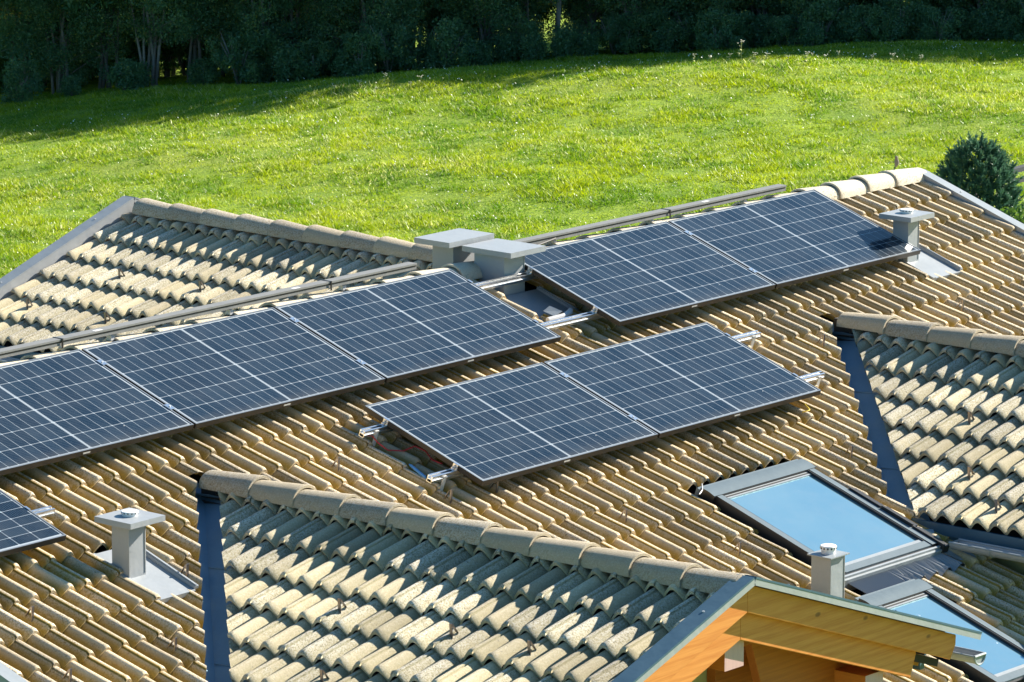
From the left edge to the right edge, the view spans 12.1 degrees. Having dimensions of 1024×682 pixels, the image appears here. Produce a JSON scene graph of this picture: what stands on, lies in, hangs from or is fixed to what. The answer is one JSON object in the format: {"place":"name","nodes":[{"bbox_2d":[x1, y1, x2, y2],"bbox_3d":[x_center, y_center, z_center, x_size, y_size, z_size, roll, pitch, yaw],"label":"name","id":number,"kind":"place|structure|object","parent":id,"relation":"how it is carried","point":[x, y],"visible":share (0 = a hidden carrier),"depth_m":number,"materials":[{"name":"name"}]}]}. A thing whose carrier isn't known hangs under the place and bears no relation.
{"place":"outdoors","nodes":[
{"label":"outdoors","id":0,"kind":"place"},
{"bbox_2d":[375,50,403,71],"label":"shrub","id":1,"kind":"object","parent":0,"point":[379,70],"visible":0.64,"depth_m":77.51,"materials":[{"name":"green plant"}]},
{"bbox_2d":[0,1,1023,277],"bbox_3d":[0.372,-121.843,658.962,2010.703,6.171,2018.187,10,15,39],"label":"meadow","id":2,"kind":"structure","parent":0,"point":[778,111],"depth_m":67.58,"materials":[{"name":"green plant"}]},
{"bbox_2d":[0,40,33,87],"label":"shrub","id":3,"kind":"object","parent":2,"relation":"on","point":[2,64],"visible":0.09,"depth_m":79.82,"materials":[{"name":"green plant"}]},
{"bbox_2d":[0,57,45,103],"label":"shrub","id":4,"kind":"object","parent":2,"relation":"on","point":[11,77],"visible":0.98,"depth_m":76.75,"materials":[{"name":"green plant"}]},
{"bbox_2d":[0,0,83,94],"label":"tree","id":5,"kind":"object","parent":2,"relation":"on","point":[29,32],"visible":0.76,"depth_m":77.46,"materials":[{"name":"green plant"}]},
{"bbox_2d":[0,18,93,90],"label":"shrub","id":6,"kind":"object","parent":2,"relation":"on","point":[44,81],"visible":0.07,"depth_m":80.05,"materials":[{"name":"green plant"}]},
{"bbox_2d":[0,0,131,93],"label":"tree","id":7,"kind":"object","parent":2,"relation":"on","point":[56,55],"visible":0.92,"depth_m":77.60,"materials":[{"name":"green plant"}]},
{"bbox_2d":[26,16,111,87],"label":"shrub","id":8,"kind":"object","parent":2,"relation":"on","point":[81,63],"visible":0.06,"depth_m":80.78,"materials":[{"name":"green plant"}]},
{"bbox_2d":[57,74,83,96],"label":"shrub","id":9,"kind":"object","parent":2,"relation":"on","point":[70,86],"visible":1,"depth_m":76.89,"materials":[{"name":"green plant"}]},
{"bbox_2d":[44,0,155,88],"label":"tree","id":10,"kind":"object","parent":2,"relation":"on","point":[114,11],"visible":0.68,"depth_m":77.77,"materials":[{"name":"green plant"}]},
{"bbox_2d":[85,29,147,79],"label":"shrub","id":11,"kind":"object","parent":2,"relation":"on","point":[131,47],"visible":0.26,"depth_m":80.26,"materials":[{"name":"green plant"}]},
{"bbox_2d":[106,57,147,91],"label":"shrub","id":12,"kind":"object","parent":2,"relation":"on","point":[130,77],"visible":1,"depth_m":76.80,"materials":[{"name":"green plant"}]},
{"bbox_2d":[126,61,154,87],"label":"shrub","id":13,"kind":"object","parent":2,"relation":"on","point":[147,73],"visible":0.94,"depth_m":77.36,"materials":[{"name":"green plant"}]},
{"bbox_2d":[99,0,211,87],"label":"tree","id":14,"kind":"object","parent":2,"relation":"on","point":[153,32],"visible":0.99,"depth_m":77.35,"materials":[{"name":"green plant"}]},
{"bbox_2d":[108,3,209,77],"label":"tree","id":15,"kind":"object","parent":2,"relation":"on","point":[168,71],"visible":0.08,"depth_m":80.41,"materials":[{"name":"green plant"}]},
{"bbox_2d":[134,14,217,75],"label":"shrub","id":16,"kind":"object","parent":2,"relation":"on","point":[183,65],"visible":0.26,"depth_m":80.16,"materials":[{"name":"green plant"}]},
{"bbox_2d":[121,0,251,81],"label":"tree","id":17,"kind":"object","parent":2,"relation":"on","point":[196,41],"visible":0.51,"depth_m":78.14,"materials":[{"name":"green plant"}]},
{"bbox_2d":[159,23,230,72],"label":"shrub","id":18,"kind":"object","parent":2,"relation":"on","point":[166,65],"visible":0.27,"depth_m":80.09,"materials":[{"name":"green plant"}]},
{"bbox_2d":[159,9,230,72],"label":"shrub","id":19,"kind":"object","parent":2,"relation":"on","point":[175,65],"visible":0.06,"depth_m":80.56,"materials":[{"name":"green plant"}]},
{"bbox_2d":[185,57,220,85],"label":"shrub","id":20,"kind":"object","parent":2,"relation":"on","point":[199,67],"visible":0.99,"depth_m":77.40,"materials":[{"name":"green plant"}]},
{"bbox_2d":[183,0,281,76],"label":"tree","id":21,"kind":"object","parent":2,"relation":"on","point":[223,72],"visible":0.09,"depth_m":79.00,"materials":[{"name":"green plant"}]},
{"bbox_2d":[205,1,271,65],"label":"shrub","id":22,"kind":"object","parent":2,"relation":"on","point":[209,55],"visible":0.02,"depth_m":79.80,"materials":[{"name":"green plant"}]},
{"bbox_2d":[202,25,277,84],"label":"shrub","id":23,"kind":"object","parent":2,"relation":"on","point":[231,59],"visible":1,"depth_m":77.09,"materials":[{"name":"green plant"}]},
{"bbox_2d":[191,0,316,79],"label":"tree","id":24,"kind":"object","parent":2,"relation":"on","point":[245,23],"visible":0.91,"depth_m":77.45,"materials":[{"name":"green plant"}]},
{"bbox_2d":[243,57,271,83],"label":"shrub","id":25,"kind":"object","parent":2,"relation":"on","point":[262,66],"visible":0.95,"depth_m":77.27,"materials":[{"name":"green plant"}]},
{"bbox_2d":[262,38,301,82],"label":"shrub","id":26,"kind":"object","parent":2,"relation":"on","point":[276,50],"visible":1,"depth_m":77.25,"materials":[{"name":"green plant"}]},
{"bbox_2d":[271,43,311,82],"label":"shrub","id":27,"kind":"object","parent":2,"relation":"on","point":[285,71],"visible":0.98,"depth_m":76.98,"materials":[{"name":"green plant"}]},
{"bbox_2d":[286,0,370,71],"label":"tree","id":28,"kind":"object","parent":2,"relation":"on","point":[333,24],"visible":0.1,"depth_m":78.85,"materials":[{"name":"green plant"}]},
{"bbox_2d":[315,45,342,76],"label":"shrub","id":29,"kind":"object","parent":2,"relation":"on","point":[332,59],"visible":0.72,"depth_m":77.55,"materials":[{"name":"green plant"}]},
{"bbox_2d":[332,43,362,77],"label":"shrub","id":30,"kind":"object","parent":2,"relation":"on","point":[345,53],"visible":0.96,"depth_m":76.86,"materials":[{"name":"green plant"}]},
{"bbox_2d":[333,29,388,77],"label":"shrub","id":31,"kind":"object","parent":2,"relation":"on","point":[356,47],"visible":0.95,"depth_m":76.62,"materials":[{"name":"green plant"}]},
{"bbox_2d":[298,0,434,72],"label":"tree","id":32,"kind":"object","parent":2,"relation":"on","point":[363,20],"visible":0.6,"depth_m":77.49,"materials":[{"name":"green plant"}]},
{"bbox_2d":[359,14,420,73],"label":"shrub","id":33,"kind":"object","parent":2,"relation":"on","point":[394,52],"visible":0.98,"depth_m":76.83,"materials":[{"name":"green plant"}]},
{"bbox_2d":[351,0,463,69],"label":"tree","id":34,"kind":"object","parent":2,"relation":"on","point":[403,10],"visible":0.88,"depth_m":77.53,"materials":[{"name":"green plant"}]},
{"bbox_2d":[395,31,436,70],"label":"shrub","id":35,"kind":"object","parent":2,"relation":"on","point":[411,47],"visible":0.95,"depth_m":76.93,"materials":[{"name":"green plant"}]},
{"bbox_2d":[418,39,448,68],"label":"shrub","id":36,"kind":"object","parent":2,"relation":"on","point":[424,50],"visible":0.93,"depth_m":76.98,"materials":[{"name":"green plant"}]},
{"bbox_2d":[425,16,481,69],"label":"shrub","id":37,"kind":"object","parent":2,"relation":"on","point":[447,33],"visible":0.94,"depth_m":76.66,"materials":[{"name":"green plant"}]},
{"bbox_2d":[415,0,498,60],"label":"tree","id":38,"kind":"object","parent":2,"relation":"on","point":[428,17],"visible":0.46,"depth_m":78.00,"materials":[{"name":"green plant"}]},
{"bbox_2d":[454,23,498,61],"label":"shrub","id":39,"kind":"object","parent":2,"relation":"on","point":[474,33],"visible":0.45,"depth_m":77.59,"materials":[{"name":"green plant"}]},
{"bbox_2d":[458,38,495,66],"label":"shrub","id":40,"kind":"object","parent":2,"relation":"on","point":[483,57],"visible":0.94,"depth_m":76.87,"materials":[{"name":"green plant"}]},
{"bbox_2d":[431,0,547,59],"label":"tree","id":41,"kind":"object","parent":2,"relation":"on","point":[504,17],"visible":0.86,"depth_m":77.51,"materials":[{"name":"green plant"}]},
{"bbox_2d":[489,31,522,63],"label":"shrub","id":42,"kind":"object","parent":2,"relation":"on","point":[505,52],"visible":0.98,"depth_m":77.14,"materials":[{"name":"green plant"}]},
{"bbox_2d":[0,168,1023,681],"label":"house","id":43,"kind":"structure","parent":2,"relation":"on","point":[862,520],"depth_m":30.34,"materials":[{"name":"tile"}]},
{"bbox_2d":[24,506,54,517],"bbox_3d":[-3.179,1.107,27.876,0.206,0.172,1.370,10,15,39],"label":"mounting rail","id":44,"kind":"object","parent":43,"relation":"attached to","point":[45,512],"visible":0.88,"depth_m":28.28,"materials":[{"name":"silver metal"}]},
{"bbox_2d":[0,490,65,556],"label":"solar panel","id":45,"kind":"object","parent":44,"relation":"attached to","point":[22,528],"visible":1,"depth_m":27.94,"materials":[{"name":"blue"}]},
{"bbox_2d":[0,262,416,358],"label":"cable trunking","id":46,"kind":"object","parent":43,"relation":"on","point":[228,306],"visible":1,"depth_m":31.35,"materials":[{"name":"black metal"}]},
{"bbox_2d":[96,230,693,365],"bbox_3d":[-0.762,-0.242,32.420,0.217,0.176,9.696,10,15,39],"label":"mounting rail","id":47,"kind":"object","parent":43,"relation":"attached to","point":[527,275],"visible":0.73,"depth_m":33.15,"materials":[{"name":"silver metal"}]},
{"bbox_2d":[0,349,193,475],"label":"solar panel","id":48,"kind":"object","parent":47,"relation":"attached to","point":[59,407],"visible":1,"depth_m":29.52,"materials":[{"name":"blue"}]},
{"bbox_2d":[82,307,384,428],"bbox_3d":[-1.754,0.161,30.694,1.040,0.036,1.755,32,28,32],"label":"solar panel","id":49,"kind":"object","parent":47,"relation":"attached to","point":[209,373],"visible":1,"depth_m":30.66,"materials":[{"name":"blue"}]},
{"bbox_2d":[275,269,560,382],"bbox_3d":[-0.614,-0.110,32.027,1.040,0.036,1.755,32,28,32],"label":"solar panel","id":50,"kind":"object","parent":47,"relation":"attached to","point":[396,330],"visible":1,"depth_m":31.99,"materials":[{"name":"blue"}]},
{"bbox_2d":[525,221,775,325],"bbox_3d":[0.918,-0.480,33.832,1.040,0.037,1.755,32,28,32],"label":"solar panel","id":51,"kind":"object","parent":47,"relation":"attached to","point":[632,275],"visible":0.9,"depth_m":33.79,"materials":[{"name":"blue"}]},
{"bbox_2d":[668,189,920,287],"bbox_3d":[2.058,-0.750,35.165,1.040,0.037,1.755,32,28,32],"label":"solar panel","id":52,"kind":"object","parent":47,"relation":"attached to","point":[792,239],"visible":1,"depth_m":35.13,"materials":[{"name":"blue"}]},
{"bbox_2d":[164,268,757,409],"bbox_3d":[-0.318,0.030,32.096,0.217,0.176,9.696,10,15,39],"label":"mounting rail","id":53,"kind":"object","parent":43,"relation":"attached to","point":[572,320],"visible":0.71,"depth_m":32.82,"materials":[{"name":"silver metal"}]},
{"bbox_2d":[356,330,760,445],"bbox_3d":[0.336,0.276,31.968,0.217,0.176,4.115,10,15,39],"label":"mounting rail","id":54,"kind":"object","parent":43,"relation":"attached to","point":[383,427],"visible":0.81,"depth_m":30.53,"materials":[{"name":"silver metal"}]},
{"bbox_2d":[372,436,442,463],"bbox_3d":[-0.647,0.671,30.431,0.486,0.150,0.130,4,12,18],"label":"cable","id":55,"kind":"object","parent":54,"relation":"hanging from","point":[407,449],"visible":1,"depth_m":30.43,"materials":[{"name":"black plastic"}]},
{"bbox_2d":[363,362,657,485],"bbox_3d":[0.005,0.521,31.016,1.040,0.036,1.755,32,28,32],"label":"solar panel","id":56,"kind":"object","parent":54,"relation":"attached to","point":[494,428],"visible":1,"depth_m":30.96,"materials":[{"name":"blue"}]},
{"bbox_2d":[544,322,820,437],"bbox_3d":[1.145,0.251,32.349,1.040,0.036,1.755,32,28,32],"label":"solar panel","id":57,"kind":"object","parent":54,"relation":"attached to","point":[668,383],"visible":1,"depth_m":32.31,"materials":[{"name":"blue"}]},
{"bbox_2d":[426,371,824,490],"bbox_3d":[0.760,0.553,31.622,0.217,0.176,4.095,10,15,39],"label":"mounting rail","id":58,"kind":"object","parent":43,"relation":"attached to","point":[443,476],"visible":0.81,"depth_m":30.19,"materials":[{"name":"silver metal"}]},
{"bbox_2d":[512,184,786,245],"bbox_3d":[0.988,-0.881,34.867,0.085,0.088,3.190,10,15,39],"label":"cable trunking","id":59,"kind":"object","parent":43,"relation":"on","point":[742,196],"visible":0.91,"depth_m":34.87,"materials":[{"name":"black metal"}]},
{"bbox_2d":[476,0,563,40],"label":"tree","id":60,"kind":"object","parent":2,"relation":"on","point":[539,5],"visible":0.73,"depth_m":77.90,"materials":[{"name":"green plant"}]},
{"bbox_2d":[493,19,550,58],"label":"shrub","id":61,"kind":"object","parent":2,"relation":"on","point":[532,27],"visible":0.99,"depth_m":77.26,"materials":[{"name":"green plant"}]},
{"bbox_2d":[517,30,548,62],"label":"shrub","id":62,"kind":"object","parent":2,"relation":"on","point":[533,47],"visible":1,"depth_m":76.98,"materials":[{"name":"green plant"}]},
{"bbox_2d":[506,0,562,47],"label":"tree","id":63,"kind":"object","parent":2,"relation":"on","point":[546,17],"visible":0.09,"depth_m":79.75,"materials":[{"name":"green plant"}]},
{"bbox_2d":[543,0,566,33],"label":"tree","id":64,"kind":"object","parent":2,"relation":"on","point":[558,13],"visible":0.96,"depth_m":77.73,"materials":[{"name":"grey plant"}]},
{"bbox_2d":[547,25,580,58],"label":"shrub","id":65,"kind":"object","parent":2,"relation":"on","point":[563,40],"visible":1,"depth_m":77.09,"materials":[{"name":"green plant"}]},
{"bbox_2d":[550,19,589,54],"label":"shrub","id":66,"kind":"object","parent":2,"relation":"on","point":[577,28],"visible":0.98,"depth_m":77.55,"materials":[{"name":"green plant"}]},
{"bbox_2d":[571,31,601,56],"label":"shrub","id":67,"kind":"object","parent":2,"relation":"on","point":[590,46],"visible":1,"depth_m":77.20,"materials":[{"name":"green plant"}]},
{"bbox_2d":[535,0,653,50],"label":"tree","id":68,"kind":"object","parent":2,"relation":"on","point":[572,10],"visible":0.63,"depth_m":78.34,"materials":[{"name":"green plant"}]},
{"bbox_2d":[586,13,641,54],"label":"shrub","id":69,"kind":"object","parent":2,"relation":"on","point":[601,35],"visible":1,"depth_m":77.57,"materials":[{"name":"green plant"}]},
{"bbox_2d":[572,0,661,52],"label":"tree","id":70,"kind":"object","parent":2,"relation":"on","point":[607,3],"visible":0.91,"depth_m":78.01,"materials":[{"name":"green plant"}]},
{"bbox_2d":[597,12,654,54],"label":"shrub","id":71,"kind":"object","parent":2,"relation":"on","point":[630,39],"visible":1,"depth_m":77.53,"materials":[{"name":"green plant"}]},
{"bbox_2d":[605,6,668,53],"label":"shrub","id":72,"kind":"object","parent":2,"relation":"on","point":[642,40],"visible":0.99,"depth_m":77.59,"materials":[{"name":"green plant"}]},
{"bbox_2d":[648,22,688,53],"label":"shrub","id":73,"kind":"object","parent":2,"relation":"on","point":[659,38],"visible":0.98,"depth_m":77.39,"materials":[{"name":"green plant"}]},
{"bbox_2d":[614,0,725,38],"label":"tree","id":74,"kind":"object","parent":2,"relation":"on","point":[692,6],"visible":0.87,"depth_m":77.81,"materials":[{"name":"green plant"}]},
{"bbox_2d":[655,19,694,53],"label":"shrub","id":75,"kind":"object","parent":2,"relation":"on","point":[675,33],"visible":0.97,"depth_m":77.31,"materials":[{"name":"green plant"}]},
{"bbox_2d":[661,9,717,50],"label":"shrub","id":76,"kind":"object","parent":2,"relation":"on","point":[690,22],"visible":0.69,"depth_m":77.58,"materials":[{"name":"green plant"}]},
{"bbox_2d":[663,0,768,36],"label":"tree","id":77,"kind":"object","parent":2,"relation":"on","point":[727,3],"visible":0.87,"depth_m":77.66,"materials":[{"name":"green plant"}]},
{"bbox_2d":[690,9,745,52],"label":"shrub","id":78,"kind":"object","parent":2,"relation":"on","point":[712,40],"visible":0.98,"depth_m":76.69,"materials":[{"name":"green plant"}]},
{"bbox_2d":[699,1,751,50],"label":"shrub","id":79,"kind":"object","parent":2,"relation":"on","point":[734,32],"visible":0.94,"depth_m":77.08,"materials":[{"name":"green plant"}]},
{"bbox_2d":[724,0,769,30],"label":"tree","id":80,"kind":"object","parent":2,"relation":"on","point":[739,11],"visible":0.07,"depth_m":79.58,"materials":[{"name":"green plant"}]},
{"bbox_2d":[708,0,786,46],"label":"tree","id":81,"kind":"object","parent":2,"relation":"on","point":[757,10],"visible":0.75,"depth_m":78.24,"materials":[{"name":"green plant"}]},
{"bbox_2d":[728,10,773,48],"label":"shrub","id":82,"kind":"object","parent":2,"relation":"on","point":[757,35],"visible":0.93,"depth_m":77.29,"materials":[{"name":"green plant"}]},
{"bbox_2d":[743,12,784,48],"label":"shrub","id":83,"kind":"object","parent":2,"relation":"on","point":[756,27],"visible":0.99,"depth_m":77.23,"materials":[{"name":"green plant"}]},
{"bbox_2d":[761,15,798,46],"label":"shrub","id":84,"kind":"object","parent":2,"relation":"on","point":[779,32],"visible":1,"depth_m":76.98,"materials":[{"name":"green plant"}]},
{"bbox_2d":[740,0,835,44],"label":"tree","id":85,"kind":"object","parent":2,"relation":"on","point":[779,16],"visible":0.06,"depth_m":79.33,"materials":[{"name":"green plant"}]},
{"bbox_2d":[749,0,849,45],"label":"tree","id":86,"kind":"object","parent":2,"relation":"on","point":[795,8],"visible":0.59,"depth_m":77.78,"materials":[{"name":"green plant"}]},
{"bbox_2d":[795,19,826,46],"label":"shrub","id":87,"kind":"object","parent":2,"relation":"on","point":[808,29],"visible":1,"depth_m":76.63,"materials":[{"name":"green plant"}]},
{"bbox_2d":[791,0,844,44],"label":"shrub","id":88,"kind":"object","parent":2,"relation":"on","point":[821,11],"visible":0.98,"depth_m":76.86,"materials":[{"name":"green plant"}]},
{"bbox_2d":[810,0,890,25],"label":"tree","id":89,"kind":"object","parent":2,"relation":"on","point":[854,2],"visible":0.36,"depth_m":78.25,"materials":[{"name":"green plant"}]},
{"bbox_2d":[833,3,873,42],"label":"shrub","id":90,"kind":"object","parent":2,"relation":"on","point":[845,17],"visible":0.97,"depth_m":76.80,"materials":[{"name":"green plant"}]},
{"bbox_2d":[844,0,889,41],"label":"shrub","id":91,"kind":"object","parent":2,"relation":"on","point":[870,17],"visible":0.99,"depth_m":76.68,"materials":[{"name":"green plant"}]},
{"bbox_2d":[867,12,908,41],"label":"shrub","id":92,"kind":"object","parent":2,"relation":"on","point":[894,26],"visible":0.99,"depth_m":76.66,"materials":[{"name":"green plant"}]},
{"bbox_2d":[878,0,929,41],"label":"shrub","id":93,"kind":"object","parent":2,"relation":"on","point":[909,16],"visible":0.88,"depth_m":76.96,"materials":[{"name":"green plant"}]},
{"bbox_2d":[913,21,937,40],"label":"shrub","id":94,"kind":"object","parent":2,"relation":"on","point":[930,25],"visible":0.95,"depth_m":76.80,"materials":[{"name":"green plant"}]},
{"bbox_2d":[911,1,965,41],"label":"shrub","id":95,"kind":"object","parent":2,"relation":"on","point":[941,30],"visible":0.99,"depth_m":76.69,"materials":[{"name":"green plant"}]},
{"bbox_2d":[904,0,976,39],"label":"tree","id":96,"kind":"object","parent":2,"relation":"on","point":[936,4],"visible":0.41,"depth_m":77.94,"materials":[{"name":"green plant"}]},
{"bbox_2d":[939,5,976,40],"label":"shrub","id":97,"kind":"object","parent":2,"relation":"on","point":[959,31],"visible":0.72,"depth_m":77.48,"materials":[{"name":"green plant"}]},
{"bbox_2d":[959,8,996,41],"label":"shrub","id":98,"kind":"object","parent":2,"relation":"on","point":[974,18],"visible":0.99,"depth_m":77.24,"materials":[{"name":"green plant"}]},
{"bbox_2d":[933,132,1023,216],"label":"conifer","id":99,"kind":"object","parent":2,"relation":"on","point":[989,162],"visible":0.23,"depth_m":47.47,"materials":[{"name":"green plant"}]},
{"bbox_2d":[942,0,1022,38],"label":"tree","id":100,"kind":"object","parent":2,"relation":"on","point":[997,2],"visible":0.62,"depth_m":77.91,"materials":[{"name":"green plant"}]},
{"bbox_2d":[969,1,1011,41],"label":"shrub","id":101,"kind":"object","parent":2,"relation":"on","point":[985,9],"visible":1,"depth_m":77.25,"materials":[{"name":"green plant"}]},
{"bbox_2d":[992,13,1023,41],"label":"shrub","id":102,"kind":"object","parent":2,"relation":"on","point":[1006,29],"visible":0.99,"depth_m":77.11,"materials":[{"name":"green plant"}]},
{"bbox_2d":[1000,204,1023,223],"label":"bush","id":103,"kind":"object","parent":2,"relation":"on","point":[1017,216],"depth_m":46.45,"materials":[{"name":"green plant"}]},
{"bbox_2d":[1009,0,1023,42],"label":"shrub","id":104,"kind":"object","parent":2,"relation":"on","point":[1019,16],"visible":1,"depth_m":77.06,"materials":[{"name":"green plant"}]},
{"bbox_2d":[1011,164,1023,181],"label":"fence","id":105,"kind":"object","parent":2,"relation":"on","point":[1020,168],"visible":0.04,"depth_m":60.93,"materials":[{"name":"grey wood"}]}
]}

